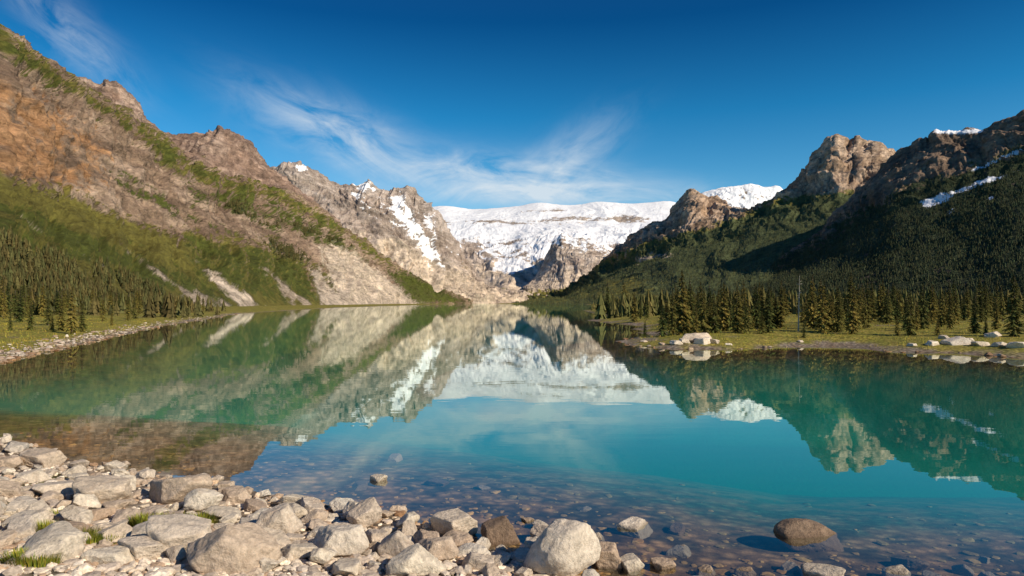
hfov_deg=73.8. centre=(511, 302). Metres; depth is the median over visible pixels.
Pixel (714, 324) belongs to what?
pine tree
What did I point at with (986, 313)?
pine tree
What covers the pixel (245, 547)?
rock
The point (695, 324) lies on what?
pine tree
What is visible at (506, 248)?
glacier range
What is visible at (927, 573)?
rock
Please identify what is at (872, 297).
pine tree
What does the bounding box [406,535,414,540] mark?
rock
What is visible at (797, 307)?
pine tree
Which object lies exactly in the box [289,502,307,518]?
rock
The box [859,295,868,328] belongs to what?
pine tree
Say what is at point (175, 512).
rock
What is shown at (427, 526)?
rock
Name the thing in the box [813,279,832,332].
pine tree
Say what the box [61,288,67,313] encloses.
pine tree
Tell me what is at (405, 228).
grey mountain
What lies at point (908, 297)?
pine tree
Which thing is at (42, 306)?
pine tree
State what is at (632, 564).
rock
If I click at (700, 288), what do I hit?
pine tree
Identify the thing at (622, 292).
pine tree
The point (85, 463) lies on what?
rock
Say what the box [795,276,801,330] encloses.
dead tree
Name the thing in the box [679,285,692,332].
pine tree
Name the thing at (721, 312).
pine tree
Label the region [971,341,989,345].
rock
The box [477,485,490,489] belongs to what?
rock
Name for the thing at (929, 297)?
pine tree
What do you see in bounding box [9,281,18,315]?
pine tree
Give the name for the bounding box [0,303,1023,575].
ground
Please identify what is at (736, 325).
pine tree
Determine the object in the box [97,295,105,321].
pine tree
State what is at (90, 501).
rock
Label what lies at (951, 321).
pine tree
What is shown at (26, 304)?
pine tree
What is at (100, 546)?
rock
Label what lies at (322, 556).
rock
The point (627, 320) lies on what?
meadow grass
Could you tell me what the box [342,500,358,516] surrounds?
rock
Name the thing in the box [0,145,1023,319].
distant forest
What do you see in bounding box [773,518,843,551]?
rock
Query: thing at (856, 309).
pine tree
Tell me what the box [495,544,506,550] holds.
rock
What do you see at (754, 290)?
pine tree
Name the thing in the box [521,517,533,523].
rock
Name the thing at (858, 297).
pine tree
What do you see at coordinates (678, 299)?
pine tree
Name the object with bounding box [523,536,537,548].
rock
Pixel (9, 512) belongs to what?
rock
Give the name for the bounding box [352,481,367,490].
rock
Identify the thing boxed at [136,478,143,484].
rock
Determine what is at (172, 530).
rock
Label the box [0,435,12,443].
rock
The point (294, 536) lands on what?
rock
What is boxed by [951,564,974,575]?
rock
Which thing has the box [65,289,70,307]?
pine tree
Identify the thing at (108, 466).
rock
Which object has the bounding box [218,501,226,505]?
rock
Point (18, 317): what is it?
pine tree
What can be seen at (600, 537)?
rock
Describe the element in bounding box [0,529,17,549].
rock
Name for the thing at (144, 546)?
rock
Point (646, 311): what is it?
pine tree
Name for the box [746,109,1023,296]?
shaded mountain
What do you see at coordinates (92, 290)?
pine tree
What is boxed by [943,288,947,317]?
pine tree
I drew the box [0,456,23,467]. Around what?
rock
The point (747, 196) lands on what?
snow peak
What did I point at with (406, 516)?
rock
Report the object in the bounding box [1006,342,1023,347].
rock
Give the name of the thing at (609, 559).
rock
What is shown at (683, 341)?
rock
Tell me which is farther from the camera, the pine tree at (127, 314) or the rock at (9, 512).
the pine tree at (127, 314)
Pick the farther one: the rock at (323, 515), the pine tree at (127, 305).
the pine tree at (127, 305)
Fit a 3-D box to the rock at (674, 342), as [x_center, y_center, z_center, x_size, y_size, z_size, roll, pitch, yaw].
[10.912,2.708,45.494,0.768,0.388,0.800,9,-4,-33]
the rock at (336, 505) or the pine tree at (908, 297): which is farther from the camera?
the pine tree at (908, 297)
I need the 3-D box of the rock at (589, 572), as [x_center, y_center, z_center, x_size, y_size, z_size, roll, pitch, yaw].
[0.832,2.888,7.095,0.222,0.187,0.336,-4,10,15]
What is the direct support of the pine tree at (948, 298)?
on the ground at (836, 477)
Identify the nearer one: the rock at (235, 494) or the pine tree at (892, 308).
the rock at (235, 494)
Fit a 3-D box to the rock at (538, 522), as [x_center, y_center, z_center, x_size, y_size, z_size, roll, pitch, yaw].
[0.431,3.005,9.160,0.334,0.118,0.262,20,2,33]
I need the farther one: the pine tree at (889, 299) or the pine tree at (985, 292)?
the pine tree at (985, 292)
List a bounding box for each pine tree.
[0,276,9,316]
[0,288,9,318]
[5,283,12,313]
[7,314,13,330]
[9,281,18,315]
[13,290,26,321]
[21,279,26,312]
[22,293,28,316]
[24,303,37,330]
[26,287,35,315]
[34,292,39,314]
[37,281,46,316]
[40,293,52,324]
[48,314,55,331]
[54,295,68,330]
[55,284,64,313]
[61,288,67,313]
[63,286,79,333]
[63,288,68,313]
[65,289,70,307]
[76,299,89,331]
[90,286,94,310]
[95,288,101,308]
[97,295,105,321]
[106,289,114,311]
[109,311,113,325]
[124,296,131,312]
[125,297,131,320]
[131,294,138,318]
[137,288,142,310]
[137,296,141,313]
[604,282,609,314]
[618,283,628,305]
[629,293,638,322]
[639,301,642,318]
[642,322,646,336]
[644,292,650,319]
[655,303,668,336]
[662,299,669,325]
[665,290,678,334]
[669,285,676,314]
[674,288,680,332]
[675,270,692,334]
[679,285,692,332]
[686,280,697,332]
[691,308,700,332]
[693,295,702,327]
[696,281,704,310]
[696,287,710,332]
[705,284,712,311]
[705,299,712,329]
[708,300,720,332]
[715,286,727,313]
[715,289,720,327]
[717,290,727,330]
[718,283,728,330]
[725,288,733,330]
[729,286,743,332]
[739,305,744,329]
[740,280,749,316]
[740,289,743,308]
[740,299,753,333]
[748,285,757,324]
[750,287,761,329]
[757,284,765,321]
[757,313,766,333]
[759,287,777,326]
[762,290,775,332]
[772,280,788,327]
[772,298,779,327]
[782,287,792,315]
[795,294,800,316]
[799,304,803,322]
[801,296,809,324]
[801,324,806,337]
[803,277,818,328]
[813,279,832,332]
[823,286,829,322]
[825,292,835,329]
[828,287,845,332]
[843,273,854,315]
[844,299,850,329]
[845,285,861,333]
[849,291,859,324]
[851,284,862,325]
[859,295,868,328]
[862,281,873,327]
[868,283,876,320]
[868,299,875,321]
[874,282,885,321]
[875,278,885,321]
[879,293,891,323]
[881,286,891,320]
[882,294,894,321]
[890,282,895,317]
[893,317,900,335]
[894,298,902,322]
[895,288,903,317]
[900,297,909,330]
[900,297,918,334]
[902,292,912,321]
[909,290,914,315]
[912,284,929,328]
[912,303,919,329]
[924,284,934,318]
[927,285,937,322]
[933,292,938,322]
[933,320,941,334]
[934,290,946,326]
[942,283,952,306]
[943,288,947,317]
[944,289,957,323]
[945,299,955,328]
[951,280,957,300]
[952,290,962,324]
[958,298,965,318]
[960,297,968,320]
[964,286,971,317]
[967,295,983,332]
[968,291,972,315]
[973,279,984,314]
[977,282,991,317]
[977,301,984,321]
[982,293,988,319]
[982,317,987,335]
[987,287,993,315]
[990,298,1004,329]
[994,281,999,314]
[998,286,1006,320]
[1000,273,1023,336]
[1008,278,1022,312]
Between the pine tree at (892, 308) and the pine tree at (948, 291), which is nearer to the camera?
the pine tree at (892, 308)
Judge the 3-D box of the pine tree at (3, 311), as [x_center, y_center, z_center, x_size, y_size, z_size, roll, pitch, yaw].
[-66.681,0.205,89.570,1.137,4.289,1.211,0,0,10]
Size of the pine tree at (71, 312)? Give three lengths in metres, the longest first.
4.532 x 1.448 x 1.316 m
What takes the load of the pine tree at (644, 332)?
on the ground at (836, 477)
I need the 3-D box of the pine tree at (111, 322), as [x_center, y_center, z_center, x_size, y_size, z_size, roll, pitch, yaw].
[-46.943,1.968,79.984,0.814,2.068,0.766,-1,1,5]
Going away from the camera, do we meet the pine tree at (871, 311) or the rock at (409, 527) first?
the rock at (409, 527)
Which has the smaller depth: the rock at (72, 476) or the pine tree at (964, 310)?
the rock at (72, 476)
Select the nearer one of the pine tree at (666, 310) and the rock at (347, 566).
the rock at (347, 566)
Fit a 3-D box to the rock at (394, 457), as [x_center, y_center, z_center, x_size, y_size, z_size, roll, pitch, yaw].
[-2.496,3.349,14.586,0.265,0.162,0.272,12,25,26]
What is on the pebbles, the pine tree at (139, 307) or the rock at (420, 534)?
the rock at (420, 534)
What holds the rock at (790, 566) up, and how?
on the ground at (836, 477)
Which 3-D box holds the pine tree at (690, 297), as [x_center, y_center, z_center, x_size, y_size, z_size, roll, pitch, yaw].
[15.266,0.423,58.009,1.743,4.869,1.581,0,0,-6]
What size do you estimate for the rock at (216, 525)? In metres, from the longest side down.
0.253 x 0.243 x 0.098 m
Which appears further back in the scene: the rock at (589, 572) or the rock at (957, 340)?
the rock at (957, 340)
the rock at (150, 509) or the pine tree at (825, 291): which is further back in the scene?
the pine tree at (825, 291)
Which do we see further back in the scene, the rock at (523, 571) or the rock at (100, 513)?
the rock at (100, 513)
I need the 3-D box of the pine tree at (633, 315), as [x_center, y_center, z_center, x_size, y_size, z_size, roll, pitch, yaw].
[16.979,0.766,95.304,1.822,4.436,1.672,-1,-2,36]
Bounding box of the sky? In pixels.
[0,0,1023,208]
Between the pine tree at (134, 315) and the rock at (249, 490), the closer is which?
the rock at (249, 490)
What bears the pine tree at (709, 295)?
on the ground at (836, 477)
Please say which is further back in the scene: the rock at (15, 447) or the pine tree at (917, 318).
the pine tree at (917, 318)
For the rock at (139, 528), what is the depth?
8.01 m
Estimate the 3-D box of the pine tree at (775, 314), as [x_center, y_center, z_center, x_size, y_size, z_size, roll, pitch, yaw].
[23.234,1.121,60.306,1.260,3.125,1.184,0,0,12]
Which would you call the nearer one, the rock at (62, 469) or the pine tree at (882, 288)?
the rock at (62, 469)
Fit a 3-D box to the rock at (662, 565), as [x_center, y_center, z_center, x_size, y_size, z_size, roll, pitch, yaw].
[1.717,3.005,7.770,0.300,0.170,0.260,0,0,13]
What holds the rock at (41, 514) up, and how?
on the ground at (836, 477)
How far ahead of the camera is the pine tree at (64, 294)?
128.93 m
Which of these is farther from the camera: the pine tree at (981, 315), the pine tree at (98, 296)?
the pine tree at (98, 296)
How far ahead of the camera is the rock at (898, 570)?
7.59 m
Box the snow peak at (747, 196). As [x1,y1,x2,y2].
[663,183,782,220]
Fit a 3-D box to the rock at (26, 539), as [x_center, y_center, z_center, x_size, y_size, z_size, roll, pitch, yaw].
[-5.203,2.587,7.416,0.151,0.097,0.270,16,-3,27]
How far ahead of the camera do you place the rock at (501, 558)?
7.67 m
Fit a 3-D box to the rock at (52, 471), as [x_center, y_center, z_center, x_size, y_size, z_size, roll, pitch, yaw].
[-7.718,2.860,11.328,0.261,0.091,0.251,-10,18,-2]
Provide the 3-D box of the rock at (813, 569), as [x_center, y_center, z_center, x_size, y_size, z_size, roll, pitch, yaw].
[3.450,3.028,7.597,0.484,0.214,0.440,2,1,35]
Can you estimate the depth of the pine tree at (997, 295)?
76.73 m
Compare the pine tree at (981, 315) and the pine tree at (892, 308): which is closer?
the pine tree at (981, 315)
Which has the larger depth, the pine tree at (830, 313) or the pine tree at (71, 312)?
the pine tree at (71, 312)
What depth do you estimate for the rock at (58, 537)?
6.94 m
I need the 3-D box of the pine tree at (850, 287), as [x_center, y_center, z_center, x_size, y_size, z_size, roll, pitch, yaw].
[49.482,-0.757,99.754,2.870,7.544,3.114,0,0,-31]
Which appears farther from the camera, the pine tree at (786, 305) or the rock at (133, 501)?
the pine tree at (786, 305)
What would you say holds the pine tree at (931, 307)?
on the ground at (836, 477)
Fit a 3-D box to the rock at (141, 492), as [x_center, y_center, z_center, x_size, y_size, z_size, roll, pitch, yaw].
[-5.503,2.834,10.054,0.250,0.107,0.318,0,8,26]
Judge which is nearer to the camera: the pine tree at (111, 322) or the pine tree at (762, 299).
the pine tree at (762, 299)
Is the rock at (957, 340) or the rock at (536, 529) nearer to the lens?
the rock at (536, 529)
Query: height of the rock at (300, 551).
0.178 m
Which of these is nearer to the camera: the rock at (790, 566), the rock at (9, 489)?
the rock at (790, 566)
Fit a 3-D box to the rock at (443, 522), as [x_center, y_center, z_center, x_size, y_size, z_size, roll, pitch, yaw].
[-0.777,2.879,8.825,0.515,0.352,0.493,0,0,45]
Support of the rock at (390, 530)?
on the ground at (836, 477)
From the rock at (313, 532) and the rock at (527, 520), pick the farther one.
the rock at (527, 520)
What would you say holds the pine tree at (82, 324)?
on the ground at (836, 477)
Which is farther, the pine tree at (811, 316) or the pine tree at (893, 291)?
the pine tree at (893, 291)
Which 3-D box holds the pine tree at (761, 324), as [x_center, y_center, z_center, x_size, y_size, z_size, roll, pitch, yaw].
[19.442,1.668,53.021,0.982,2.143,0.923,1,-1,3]
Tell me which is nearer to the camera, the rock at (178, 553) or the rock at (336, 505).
the rock at (178, 553)
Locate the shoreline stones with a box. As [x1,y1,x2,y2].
[0,312,1013,363]
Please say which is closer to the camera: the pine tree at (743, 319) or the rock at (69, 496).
the rock at (69, 496)
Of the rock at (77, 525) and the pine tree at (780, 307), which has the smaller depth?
the rock at (77, 525)
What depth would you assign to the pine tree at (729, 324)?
57.85 m
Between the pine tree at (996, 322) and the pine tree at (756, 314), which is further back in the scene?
the pine tree at (756, 314)
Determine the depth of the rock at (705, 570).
7.62 m
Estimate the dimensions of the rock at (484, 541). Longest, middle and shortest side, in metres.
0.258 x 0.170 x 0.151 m
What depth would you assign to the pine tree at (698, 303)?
67.40 m
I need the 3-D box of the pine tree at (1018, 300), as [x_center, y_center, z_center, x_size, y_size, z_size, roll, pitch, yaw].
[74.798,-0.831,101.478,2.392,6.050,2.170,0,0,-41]
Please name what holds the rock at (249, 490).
on the ground at (836, 477)
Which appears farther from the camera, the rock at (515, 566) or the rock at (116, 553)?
the rock at (515, 566)
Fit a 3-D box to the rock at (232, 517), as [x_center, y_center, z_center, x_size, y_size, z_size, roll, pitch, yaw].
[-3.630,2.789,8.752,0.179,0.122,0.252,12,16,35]
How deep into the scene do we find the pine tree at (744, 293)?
101.16 m
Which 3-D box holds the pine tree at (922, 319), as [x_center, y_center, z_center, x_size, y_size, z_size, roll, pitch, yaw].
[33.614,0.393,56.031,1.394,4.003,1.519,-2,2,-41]
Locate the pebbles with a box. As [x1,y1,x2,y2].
[0,432,1023,575]
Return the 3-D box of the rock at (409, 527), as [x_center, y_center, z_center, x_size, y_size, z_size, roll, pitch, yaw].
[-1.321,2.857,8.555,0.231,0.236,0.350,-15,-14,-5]
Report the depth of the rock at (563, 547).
7.33 m
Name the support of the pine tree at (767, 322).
on the ground at (836, 477)
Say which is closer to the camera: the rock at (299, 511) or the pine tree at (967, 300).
the rock at (299, 511)
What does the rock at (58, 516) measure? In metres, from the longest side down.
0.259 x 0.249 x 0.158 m
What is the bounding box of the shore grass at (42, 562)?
[0,508,278,567]
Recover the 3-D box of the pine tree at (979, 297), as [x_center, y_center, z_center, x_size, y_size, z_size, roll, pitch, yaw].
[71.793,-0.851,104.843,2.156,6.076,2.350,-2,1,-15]
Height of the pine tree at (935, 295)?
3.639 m
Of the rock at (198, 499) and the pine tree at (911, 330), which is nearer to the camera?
the rock at (198, 499)
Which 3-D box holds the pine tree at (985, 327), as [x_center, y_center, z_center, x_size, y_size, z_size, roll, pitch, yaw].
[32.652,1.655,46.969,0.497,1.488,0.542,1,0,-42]
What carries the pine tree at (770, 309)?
on the ground at (836, 477)
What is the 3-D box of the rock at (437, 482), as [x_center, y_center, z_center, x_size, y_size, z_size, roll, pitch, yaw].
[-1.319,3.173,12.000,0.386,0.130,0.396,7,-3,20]
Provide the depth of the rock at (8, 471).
11.14 m
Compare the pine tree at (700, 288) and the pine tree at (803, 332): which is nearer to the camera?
the pine tree at (803, 332)
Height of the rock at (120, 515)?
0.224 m
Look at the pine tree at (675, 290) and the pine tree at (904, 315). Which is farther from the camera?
the pine tree at (675, 290)
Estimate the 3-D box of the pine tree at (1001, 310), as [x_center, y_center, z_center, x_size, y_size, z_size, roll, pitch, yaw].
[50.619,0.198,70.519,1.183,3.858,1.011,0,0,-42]
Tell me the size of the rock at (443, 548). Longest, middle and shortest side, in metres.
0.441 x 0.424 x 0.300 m
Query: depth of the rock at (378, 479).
11.48 m
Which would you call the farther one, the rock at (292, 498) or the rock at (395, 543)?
the rock at (292, 498)
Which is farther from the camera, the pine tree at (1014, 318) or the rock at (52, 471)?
the pine tree at (1014, 318)
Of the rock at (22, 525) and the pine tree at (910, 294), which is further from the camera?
the pine tree at (910, 294)
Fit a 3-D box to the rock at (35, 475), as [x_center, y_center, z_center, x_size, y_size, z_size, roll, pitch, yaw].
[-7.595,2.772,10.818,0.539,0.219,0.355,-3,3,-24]
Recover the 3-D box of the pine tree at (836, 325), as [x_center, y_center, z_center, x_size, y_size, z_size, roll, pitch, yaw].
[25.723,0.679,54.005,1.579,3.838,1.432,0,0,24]
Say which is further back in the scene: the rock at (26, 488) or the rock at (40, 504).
the rock at (26, 488)
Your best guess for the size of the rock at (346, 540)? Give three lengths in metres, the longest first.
0.596 x 0.573 x 0.386 m
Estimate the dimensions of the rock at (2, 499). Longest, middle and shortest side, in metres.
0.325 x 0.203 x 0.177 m
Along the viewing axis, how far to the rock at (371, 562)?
7.16 m
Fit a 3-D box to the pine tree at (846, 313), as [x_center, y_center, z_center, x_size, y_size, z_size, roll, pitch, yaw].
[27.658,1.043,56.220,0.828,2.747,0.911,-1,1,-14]
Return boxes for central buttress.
[523,233,612,295]
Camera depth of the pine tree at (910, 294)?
100.51 m
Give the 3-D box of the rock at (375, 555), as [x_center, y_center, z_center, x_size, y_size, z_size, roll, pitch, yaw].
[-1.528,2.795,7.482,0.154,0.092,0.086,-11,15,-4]
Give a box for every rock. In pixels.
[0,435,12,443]
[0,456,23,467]
[0,479,21,498]
[0,496,6,503]
[0,502,4,515]
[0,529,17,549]
[1,468,13,474]
[1,509,54,529]
[4,441,28,453]
[4,508,17,516]
[5,496,51,511]
[7,514,37,537]
[9,477,27,484]
[15,468,51,482]
[15,521,84,562]
[20,448,66,467]
[21,485,32,491]
[23,535,32,541]
[24,499,53,512]
[31,480,73,494]
[32,464,42,468]
[40,490,65,500]
[45,469,57,474]
[52,513,64,520]
[53,477,65,480]
[53,500,71,507]
[56,467,66,471]
[59,504,93,523]
[61,465,86,476]
[66,472,88,479]
[66,493,73,499]
[68,521,89,531]
[69,460,88,466]
[72,475,132,502]
[72,493,102,508]
[80,545,134,564]
[84,532,92,543]
[89,523,118,532]
[90,507,116,520]
[94,523,132,542]
[94,544,109,548]
[96,465,103,470]
[103,460,127,470]
[103,499,131,509]
[111,468,129,474]
[111,508,140,522]
[117,535,167,559]
[120,474,136,489]
[128,498,136,503]
[131,521,147,533]
[132,489,148,497]
[135,469,155,479]
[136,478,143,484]
[139,503,149,507]
[141,504,168,515]
[146,514,211,552]
[148,474,212,504]
[151,508,172,514]
[162,510,183,514]
[165,545,186,561]
[168,502,182,510]
[182,488,223,510]
[186,522,280,574]
[204,505,240,519]
[212,475,223,481]
[213,523,233,528]
[217,481,234,488]
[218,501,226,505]
[218,512,238,523]
[221,485,250,504]
[239,517,256,522]
[243,499,266,512]
[244,486,253,494]
[249,508,268,517]
[256,502,302,533]
[258,489,270,497]
[259,556,284,572]
[263,527,291,549]
[270,499,279,504]
[277,494,303,504]
[281,543,317,558]
[286,533,303,541]
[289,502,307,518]
[300,496,324,512]
[301,509,328,522]
[306,526,321,538]
[307,518,328,529]
[310,548,336,564]
[312,524,368,557]
[327,513,338,518]
[329,498,353,512]
[329,522,351,525]
[332,558,362,575]
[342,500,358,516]
[346,497,381,527]
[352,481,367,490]
[366,529,389,542]
[368,541,379,551]
[368,560,380,566]
[369,474,387,485]
[370,552,379,559]
[377,530,413,556]
[379,527,396,533]
[382,510,395,517]
[385,543,446,575]
[388,453,402,461]
[389,505,407,511]
[396,512,414,527]
[401,519,416,536]
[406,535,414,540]
[409,511,419,521]
[413,529,439,542]
[418,536,458,561]
[422,522,431,530]
[424,478,449,486]
[430,508,477,535]
[442,529,473,546]
[447,568,457,574]
[457,542,490,554]
[461,552,493,570]
[476,537,490,549]
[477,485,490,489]
[481,516,519,547]
[481,563,501,575]
[494,552,510,565]
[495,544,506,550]
[508,563,520,571]
[513,548,529,563]
[514,567,532,575]
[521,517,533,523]
[523,518,600,575]
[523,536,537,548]
[530,523,547,536]
[531,519,548,525]
[577,506,591,511]
[582,569,599,575]
[594,541,621,571]
[596,532,604,540]
[616,516,652,539]
[620,553,644,575]
[650,557,675,573]
[665,544,691,557]
[667,522,684,535]
[669,340,682,344]
[679,338,690,343]
[682,333,711,342]
[693,337,710,344]
[696,564,715,575]
[710,339,719,343]
[734,567,756,575]
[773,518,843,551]
[780,560,800,573]
[800,562,845,575]
[881,564,910,575]
[890,557,928,570]
[922,570,941,575]
[925,340,938,345]
[938,335,948,338]
[940,336,970,345]
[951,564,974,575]
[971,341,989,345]
[977,571,994,575]
[978,556,989,563]
[984,331,1001,337]
[990,342,1006,346]
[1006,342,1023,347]
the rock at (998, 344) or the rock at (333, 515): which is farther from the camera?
the rock at (998, 344)
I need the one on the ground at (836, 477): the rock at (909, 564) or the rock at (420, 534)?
the rock at (909, 564)
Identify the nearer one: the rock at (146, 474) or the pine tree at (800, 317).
the rock at (146, 474)
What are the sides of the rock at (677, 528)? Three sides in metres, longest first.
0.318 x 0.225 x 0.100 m
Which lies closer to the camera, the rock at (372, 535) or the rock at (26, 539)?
the rock at (26, 539)
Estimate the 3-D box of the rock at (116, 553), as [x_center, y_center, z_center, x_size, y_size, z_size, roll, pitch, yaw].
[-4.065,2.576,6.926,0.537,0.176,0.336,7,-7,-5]
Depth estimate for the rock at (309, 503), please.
9.61 m
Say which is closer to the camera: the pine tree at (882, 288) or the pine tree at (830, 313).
the pine tree at (830, 313)
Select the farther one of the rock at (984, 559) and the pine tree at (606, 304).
the pine tree at (606, 304)
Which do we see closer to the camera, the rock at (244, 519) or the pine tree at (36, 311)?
the rock at (244, 519)
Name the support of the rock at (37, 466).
on the ground at (836, 477)
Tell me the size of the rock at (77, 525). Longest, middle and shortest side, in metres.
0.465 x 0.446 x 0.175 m
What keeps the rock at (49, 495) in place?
on the ground at (836, 477)
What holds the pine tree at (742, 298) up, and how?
on the ground at (836, 477)
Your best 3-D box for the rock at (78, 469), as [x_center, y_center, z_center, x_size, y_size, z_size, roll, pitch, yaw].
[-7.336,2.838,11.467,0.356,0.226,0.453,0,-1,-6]
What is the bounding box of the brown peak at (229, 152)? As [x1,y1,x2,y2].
[78,77,340,222]
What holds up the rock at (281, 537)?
on the ground at (836, 477)
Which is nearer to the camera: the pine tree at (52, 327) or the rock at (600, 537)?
the rock at (600, 537)
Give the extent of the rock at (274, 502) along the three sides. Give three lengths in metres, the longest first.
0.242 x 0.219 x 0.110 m
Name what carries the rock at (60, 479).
on the ground at (836, 477)
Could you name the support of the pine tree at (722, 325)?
on the ground at (836, 477)
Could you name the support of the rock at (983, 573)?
on the ground at (836, 477)
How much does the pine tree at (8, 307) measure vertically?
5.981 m
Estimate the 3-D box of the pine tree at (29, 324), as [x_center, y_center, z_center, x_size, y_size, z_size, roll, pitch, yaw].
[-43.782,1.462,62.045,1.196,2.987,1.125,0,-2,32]
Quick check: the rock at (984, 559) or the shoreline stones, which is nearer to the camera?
the rock at (984, 559)
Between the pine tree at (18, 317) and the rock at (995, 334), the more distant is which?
the pine tree at (18, 317)
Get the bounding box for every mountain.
[0,24,473,308]
[271,160,546,303]
[514,134,895,304]
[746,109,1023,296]
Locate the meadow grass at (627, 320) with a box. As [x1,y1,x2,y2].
[0,315,1023,351]
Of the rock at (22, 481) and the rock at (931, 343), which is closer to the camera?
the rock at (22, 481)
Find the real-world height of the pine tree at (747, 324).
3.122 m
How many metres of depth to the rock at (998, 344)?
40.76 m
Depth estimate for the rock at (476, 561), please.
7.33 m
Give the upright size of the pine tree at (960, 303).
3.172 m
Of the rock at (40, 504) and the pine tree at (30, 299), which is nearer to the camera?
the rock at (40, 504)
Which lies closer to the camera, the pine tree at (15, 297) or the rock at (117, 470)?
the rock at (117, 470)
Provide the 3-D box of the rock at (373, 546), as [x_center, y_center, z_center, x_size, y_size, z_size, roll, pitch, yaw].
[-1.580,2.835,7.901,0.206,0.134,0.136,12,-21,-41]
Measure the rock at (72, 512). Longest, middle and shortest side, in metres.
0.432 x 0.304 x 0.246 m
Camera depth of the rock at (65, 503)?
8.94 m
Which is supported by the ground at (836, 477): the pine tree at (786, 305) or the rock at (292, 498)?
the pine tree at (786, 305)
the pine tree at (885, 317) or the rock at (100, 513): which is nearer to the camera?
the rock at (100, 513)
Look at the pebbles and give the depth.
7.76 m
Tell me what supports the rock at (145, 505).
on the ground at (836, 477)
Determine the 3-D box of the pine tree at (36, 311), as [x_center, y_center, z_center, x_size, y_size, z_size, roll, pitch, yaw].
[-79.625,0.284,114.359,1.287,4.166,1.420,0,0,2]
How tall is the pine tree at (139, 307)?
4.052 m
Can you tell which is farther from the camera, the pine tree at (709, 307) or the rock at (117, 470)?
the pine tree at (709, 307)
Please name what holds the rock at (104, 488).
on the ground at (836, 477)
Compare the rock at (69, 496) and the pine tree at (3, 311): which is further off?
the pine tree at (3, 311)
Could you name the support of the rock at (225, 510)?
on the ground at (836, 477)
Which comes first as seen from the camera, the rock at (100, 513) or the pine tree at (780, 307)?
the rock at (100, 513)
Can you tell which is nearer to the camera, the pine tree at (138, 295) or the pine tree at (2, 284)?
the pine tree at (2, 284)
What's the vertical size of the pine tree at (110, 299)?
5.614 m
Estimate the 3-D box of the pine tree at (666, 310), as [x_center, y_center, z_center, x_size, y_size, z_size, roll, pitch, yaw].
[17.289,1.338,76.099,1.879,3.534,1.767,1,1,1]
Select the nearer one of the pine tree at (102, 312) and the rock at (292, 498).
the rock at (292, 498)
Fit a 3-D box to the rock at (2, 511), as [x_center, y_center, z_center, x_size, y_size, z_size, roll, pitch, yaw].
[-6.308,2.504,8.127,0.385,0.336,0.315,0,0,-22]
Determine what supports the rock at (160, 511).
on the ground at (836, 477)
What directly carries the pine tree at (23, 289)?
on the ground at (836, 477)
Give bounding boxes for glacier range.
[433,201,675,290]
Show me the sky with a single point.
(468, 104)
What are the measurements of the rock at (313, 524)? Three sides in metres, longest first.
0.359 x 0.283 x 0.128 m
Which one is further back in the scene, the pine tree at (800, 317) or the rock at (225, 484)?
the pine tree at (800, 317)
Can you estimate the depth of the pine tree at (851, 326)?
51.90 m
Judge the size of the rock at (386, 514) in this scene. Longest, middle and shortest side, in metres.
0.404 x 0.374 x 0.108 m
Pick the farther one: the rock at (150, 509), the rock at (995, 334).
the rock at (995, 334)
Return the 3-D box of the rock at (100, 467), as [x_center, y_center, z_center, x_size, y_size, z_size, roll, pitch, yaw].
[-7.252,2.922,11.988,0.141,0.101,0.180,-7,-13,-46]
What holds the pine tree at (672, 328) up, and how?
on the ground at (836, 477)
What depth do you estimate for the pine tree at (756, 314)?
57.90 m
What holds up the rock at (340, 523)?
on the ground at (836, 477)
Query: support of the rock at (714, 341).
on the ground at (836, 477)
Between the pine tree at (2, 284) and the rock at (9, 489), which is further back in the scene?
the pine tree at (2, 284)
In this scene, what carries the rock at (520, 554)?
on the ground at (836, 477)
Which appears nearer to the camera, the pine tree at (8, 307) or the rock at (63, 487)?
the rock at (63, 487)
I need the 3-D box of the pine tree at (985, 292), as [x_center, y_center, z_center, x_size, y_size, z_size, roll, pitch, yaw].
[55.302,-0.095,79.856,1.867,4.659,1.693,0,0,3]
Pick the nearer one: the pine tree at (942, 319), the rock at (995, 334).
the rock at (995, 334)
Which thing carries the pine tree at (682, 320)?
on the ground at (836, 477)
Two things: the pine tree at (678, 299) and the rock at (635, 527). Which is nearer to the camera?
the rock at (635, 527)
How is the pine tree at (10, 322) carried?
on the ground at (836, 477)
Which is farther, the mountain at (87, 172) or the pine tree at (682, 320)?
the mountain at (87, 172)
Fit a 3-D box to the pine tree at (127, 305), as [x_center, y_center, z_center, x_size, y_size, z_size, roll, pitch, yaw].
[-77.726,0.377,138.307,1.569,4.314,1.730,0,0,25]
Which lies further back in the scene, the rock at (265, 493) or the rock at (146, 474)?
the rock at (146, 474)
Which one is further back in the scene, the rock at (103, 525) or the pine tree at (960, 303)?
the pine tree at (960, 303)
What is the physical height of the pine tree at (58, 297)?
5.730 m
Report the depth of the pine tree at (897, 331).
49.95 m
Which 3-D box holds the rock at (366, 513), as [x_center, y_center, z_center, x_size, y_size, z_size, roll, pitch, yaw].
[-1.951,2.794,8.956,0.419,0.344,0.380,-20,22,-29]
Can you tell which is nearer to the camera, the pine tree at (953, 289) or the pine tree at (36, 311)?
the pine tree at (953, 289)
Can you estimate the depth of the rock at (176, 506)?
9.28 m
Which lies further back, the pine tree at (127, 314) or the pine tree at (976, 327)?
the pine tree at (127, 314)
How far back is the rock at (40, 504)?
8.48 m
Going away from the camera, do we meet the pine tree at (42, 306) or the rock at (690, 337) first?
the rock at (690, 337)

